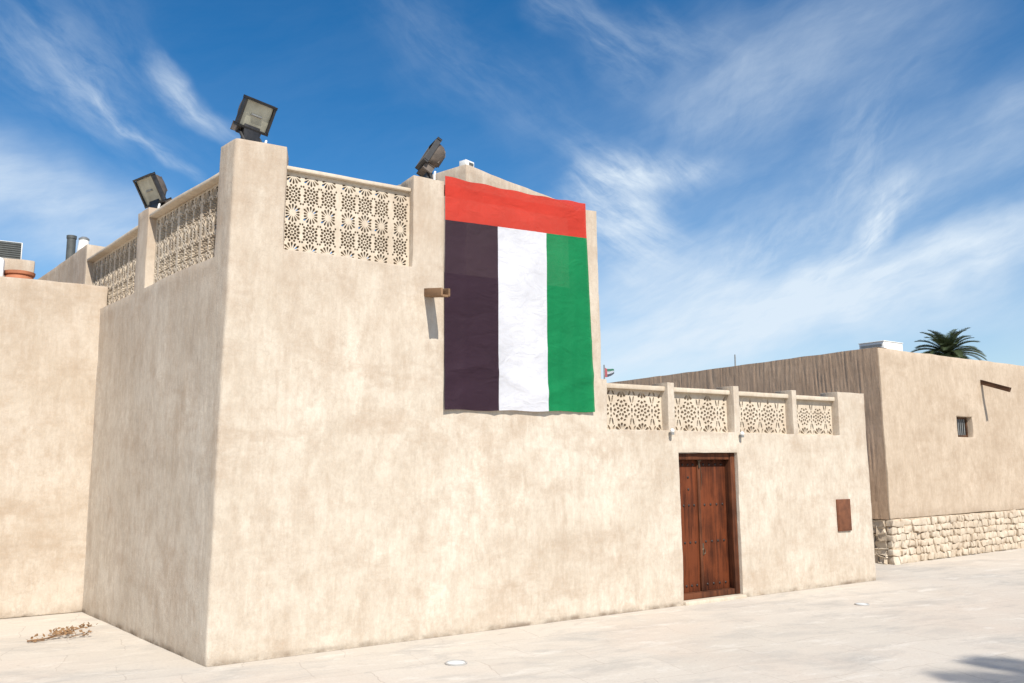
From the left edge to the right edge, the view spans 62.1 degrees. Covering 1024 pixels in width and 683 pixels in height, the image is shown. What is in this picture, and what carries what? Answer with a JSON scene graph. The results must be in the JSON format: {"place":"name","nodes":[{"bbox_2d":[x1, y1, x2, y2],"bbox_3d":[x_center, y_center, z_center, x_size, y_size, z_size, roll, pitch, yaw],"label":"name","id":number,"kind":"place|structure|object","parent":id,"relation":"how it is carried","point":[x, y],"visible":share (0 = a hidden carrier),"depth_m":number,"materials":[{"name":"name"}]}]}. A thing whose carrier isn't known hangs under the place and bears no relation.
{"place":"outdoors","nodes":[
{"label":"outdoors","id":0,"kind":"place"},
{"bbox_2d":[0,257,4,276],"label":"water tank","id":1,"kind":"object","parent":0,"point":[2,263],"visible":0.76,"depth_m":11.02,"materials":[{"name":"white paint"}]},
{"bbox_2d":[38,138,875,666],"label":"plaster house","id":2,"kind":"structure","parent":0,"point":[292,454],"depth_m":8.79,"materials":[{"name":"beige paint"}]},
{"bbox_2d":[66,235,76,258],"bbox_3d":[-6.587,-0.789,12.617,0.140,1.600,0.140,5,-10,-32],"label":"vent pipe","id":3,"kind":"object","parent":2,"relation":"attached to","point":[71,245],"visible":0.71,"depth_m":12.66,"materials":[{"name":"silver metal"}]},
{"bbox_2d":[77,237,89,251],"bbox_3d":[-6.215,-0.735,12.249,0.170,1.580,0.166,5,-10,-32],"label":"roof vent","id":4,"kind":"object","parent":2,"relation":"attached to","point":[83,242],"visible":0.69,"depth_m":12.29,"materials":[{"name":"white metal"}]},
{"bbox_2d":[132,172,171,208],"bbox_3d":[-4.201,-1.698,9.983,0.418,0.502,0.340,-7,-10,38],"label":"floodlight","id":5,"kind":"object","parent":2,"relation":"attached to","point":[151,188],"visible":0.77,"depth_m":9.92,"materials":[{"name":"black metal"}]},
{"bbox_2d":[230,94,277,143],"bbox_3d":[-2.543,-2.118,8.309,0.314,0.490,0.368,-6,-10,36],"label":"floodlight","id":6,"kind":"object","parent":2,"relation":"on","point":[254,119],"visible":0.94,"depth_m":8.27,"materials":[{"name":"black metal"}]},
{"bbox_2d":[415,137,445,179],"bbox_3d":[-0.874,-1.966,9.331,0.310,0.495,0.298,3,-9,-24],"label":"floodlight","id":7,"kind":"object","parent":2,"relation":"on","point":[433,157],"visible":0.91,"depth_m":9.23,"materials":[{"name":"black metal"}]},
{"bbox_2d":[459,159,473,166],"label":"roof unit","id":8,"kind":"structure","parent":2,"relation":"on","point":[465,162],"depth_m":10.98,"materials":[{"name":"white paint"}]},
{"bbox_2d":[444,176,594,411],"bbox_3d":[0.127,-0.475,9.538,1.981,2.533,0.056,5,-10,-32],"label":"hanging flag","id":9,"kind":"object","parent":2,"relation":"attached to","point":[518,336],"visible":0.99,"depth_m":9.49,"materials":[{"name":"multicoloured fabric"}]},
{"bbox_2d":[603,365,613,378],"bbox_3d":[2.941,3.019,25.300,0.450,4.660,0.099,5,-10,-32],"label":"flagpole","id":10,"kind":"object","parent":2,"relation":"attached to","point":[608,372],"visible":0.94,"depth_m":25.60,"materials":[{"name":"multicoloured fabric"}]},
{"bbox_2d":[678,453,746,605],"bbox_3d":[2.449,2.361,10.846,1.060,1.851,0.365,5,-10,-32],"label":"door","id":11,"kind":"structure","parent":2,"relation":"in","point":[709,532],"depth_m":10.87,"materials":[{"name":"brown wood"}]},
{"bbox_2d":[0,548,1023,682],"bbox_3d":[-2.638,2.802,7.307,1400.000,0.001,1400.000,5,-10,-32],"label":"ground","id":12,"kind":"structure","parent":0,"point":[957,619],"depth_m":7.99,"materials":[{"name":"stone"}]},
{"bbox_2d":[0,258,108,618],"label":"annex house","id":13,"kind":"structure","parent":12,"relation":"on","point":[49,332],"depth_m":10.19,"materials":[{"name":"paint"}]},
{"bbox_2d":[0,240,22,259],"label":"air conditioner","id":14,"kind":"object","parent":13,"relation":"on","point":[10,250],"visible":0.86,"depth_m":13.38,"materials":[{"name":"white paint"}]},
{"bbox_2d":[4,269,35,279],"bbox_3d":[-6.563,-0.582,11.280,0.410,0.685,0.410,5,-10,-32],"label":"clay pot","id":15,"kind":"object","parent":13,"relation":"on","point":[21,274],"visible":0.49,"depth_m":11.18,"materials":[{"name":"ceramic"}]},
{"bbox_2d":[26,622,97,641],"bbox_3d":[-4.554,2.960,8.737,0.545,0.119,0.715,0,-8,-1],"label":"dry branch","id":16,"kind":"object","parent":12,"relation":"on","point":[55,633],"visible":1,"depth_m":8.65,"materials":[{"name":"brown plant"}]},
{"bbox_2d":[445,660,466,665],"bbox_3d":[-0.485,2.796,7.376,0.195,0.038,0.195,5,-10,-32],"label":"ground light","id":17,"kind":"object","parent":12,"relation":"in","point":[456,662],"visible":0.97,"depth_m":7.34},
{"bbox_2d":[611,347,1023,564],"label":"stone base house","id":18,"kind":"structure","parent":12,"relation":"on","point":[945,442],"depth_m":15.63,"materials":[{"name":"paint"}]},
{"bbox_2d":[859,340,902,349],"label":"roof unit","id":19,"kind":"structure","parent":18,"relation":"on","point":[885,344],"depth_m":15.69,"materials":[{"name":"white paint"}]},
{"bbox_2d":[956,417,967,436],"bbox_3d":[8.502,1.635,16.211,0.554,0.379,0.085,5,-10,-35],"label":"window","id":20,"kind":"structure","parent":18,"relation":"in","point":[962,430],"depth_m":16.28,"materials":[{"name":"grey wood"}]},
{"bbox_2d":[854,603,869,605],"bbox_3d":[4.221,3.175,10.250,0.171,0.038,0.171,5,-10,-32],"label":"ground light","id":21,"kind":"object","parent":12,"relation":"in","point":[862,604],"visible":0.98,"depth_m":10.20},
{"bbox_2d":[911,327,987,360],"bbox_3d":[20.125,3.229,38.717,2.945,7.856,3.116,3,-9,-22],"label":"palm tree","id":22,"kind":"object","parent":12,"relation":"on","point":[948,346],"visible":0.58,"depth_m":38.80,"materials":[{"name":"green plant"}]},
{"bbox_2d":[0,0,1023,382],"label":"sky","id":23,"kind":"structure","parent":0,"point":[764,180],"materials":[{"name":"blue"}]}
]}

